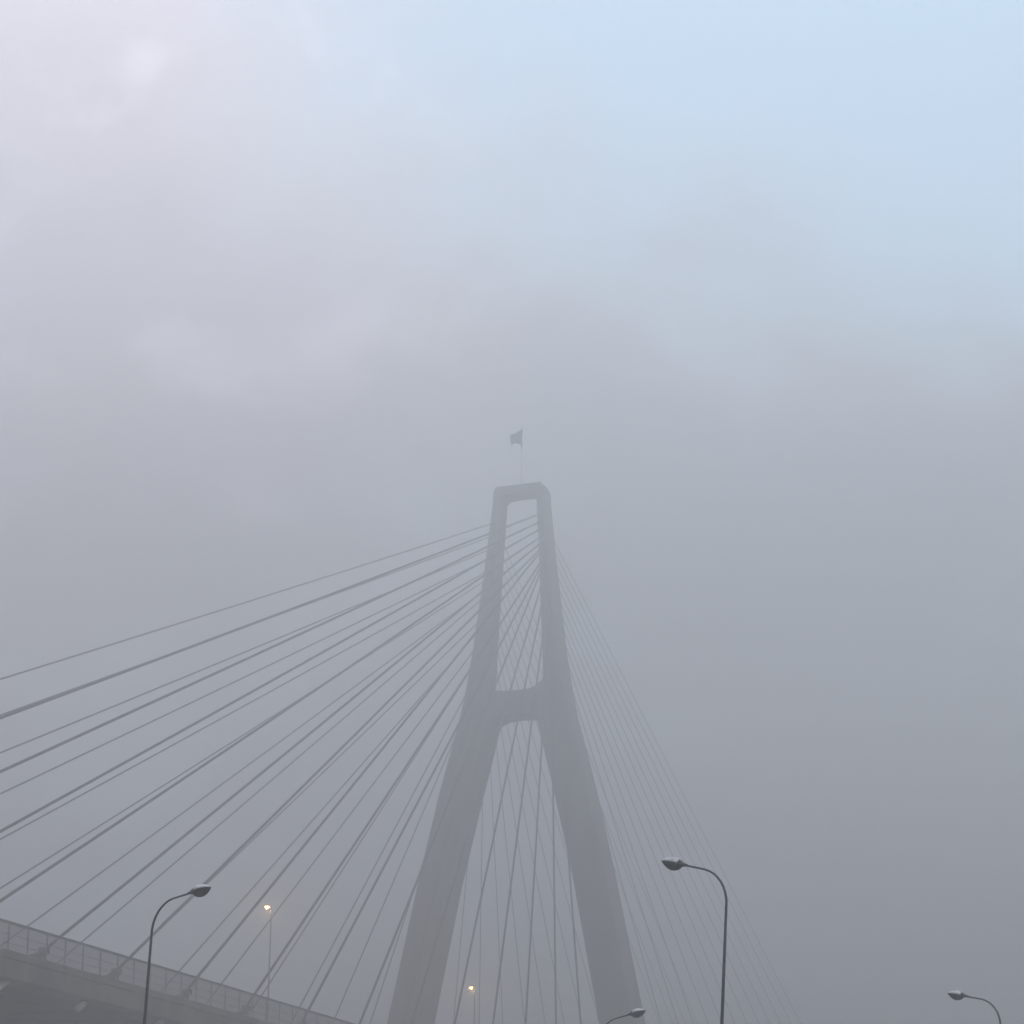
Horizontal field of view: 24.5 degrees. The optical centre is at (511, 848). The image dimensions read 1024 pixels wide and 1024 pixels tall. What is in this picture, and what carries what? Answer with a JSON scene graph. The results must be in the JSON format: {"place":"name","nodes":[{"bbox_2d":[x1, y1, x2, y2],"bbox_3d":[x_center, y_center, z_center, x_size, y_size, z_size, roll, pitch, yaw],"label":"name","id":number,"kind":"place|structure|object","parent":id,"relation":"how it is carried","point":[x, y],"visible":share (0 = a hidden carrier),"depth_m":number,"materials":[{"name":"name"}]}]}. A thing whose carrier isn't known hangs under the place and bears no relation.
{"place":"outdoors","nodes":[
{"label":"outdoors","id":0,"kind":"place"},
{"bbox_2d":[0,0,1023,1023],"label":"sky","id":1,"kind":"structure","parent":0,"point":[286,287],"materials":[{"name":"grey"}]},
{"label":"road","id":2,"kind":"structure","parent":0,"visible":0},
{"bbox_2d":[607,1008,645,1023],"bbox_3d":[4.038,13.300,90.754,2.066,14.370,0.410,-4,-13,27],"label":"street lamp","id":3,"kind":"object","parent":2,"relation":"on","point":[637,1013],"visible":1,"depth_m":91.75,"materials":[{"name":"metal"}]},
{"bbox_2d":[662,857,727,1023],"bbox_3d":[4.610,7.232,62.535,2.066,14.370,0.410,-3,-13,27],"label":"street lamp","id":4,"kind":"object","parent":2,"relation":"on","point":[673,863],"visible":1,"depth_m":63.28,"materials":[{"name":"metal"}]},
{"bbox_2d":[947,991,1000,1023],"bbox_3d":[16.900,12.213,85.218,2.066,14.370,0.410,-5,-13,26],"label":"street lamp","id":5,"kind":"object","parent":2,"relation":"on","point":[957,995],"visible":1,"depth_m":86.73,"materials":[{"name":"metal"}]},
{"label":"ground","id":6,"kind":"structure","parent":0,"visible":0},
{"bbox_2d":[143,884,210,1023],"bbox_3d":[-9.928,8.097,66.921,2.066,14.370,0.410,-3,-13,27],"label":"street lamp","id":7,"kind":"object","parent":6,"relation":"on","point":[201,890],"visible":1,"depth_m":68.13,"materials":[{"name":"metal"}]},
{"bbox_2d":[0,482,800,1023],"bbox_3d":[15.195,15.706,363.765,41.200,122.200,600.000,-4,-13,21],"label":"cable stayed bridge","id":8,"kind":"structure","parent":6,"relation":"on","point":[36,990],"depth_m":320.66,"materials":[{"name":"concrete"}]},
{"bbox_2d":[0,918,354,1023],"bbox_3d":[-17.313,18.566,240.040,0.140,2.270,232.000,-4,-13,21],"label":"bridge fence","id":9,"kind":"object","parent":8,"relation":"on","point":[24,939],"visible":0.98,"depth_m":204.65,"materials":[{"name":"metal"}]},
{"bbox_2d":[265,905,271,997],"bbox_3d":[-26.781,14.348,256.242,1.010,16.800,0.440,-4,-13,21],"label":"bridge lamp","id":10,"kind":"object","parent":8,"relation":"on","point":[267,906],"visible":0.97,"depth_m":256.78,"materials":[{"name":"metal"}]},
{"bbox_2d":[469,986,474,1023],"bbox_3d":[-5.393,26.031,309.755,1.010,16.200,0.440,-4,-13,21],"label":"bridge lamp","id":11,"kind":"object","parent":8,"relation":"on","point":[471,987],"visible":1,"depth_m":310.80,"materials":[{"name":"metal"}]},
{"bbox_2d":[510,427,522,483],"bbox_3d":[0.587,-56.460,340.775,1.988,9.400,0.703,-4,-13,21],"label":"flag","id":12,"kind":"object","parent":8,"relation":"on","point":[516,437],"visible":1,"depth_m":341.19,"materials":[{"name":"fabric"}]}
]}

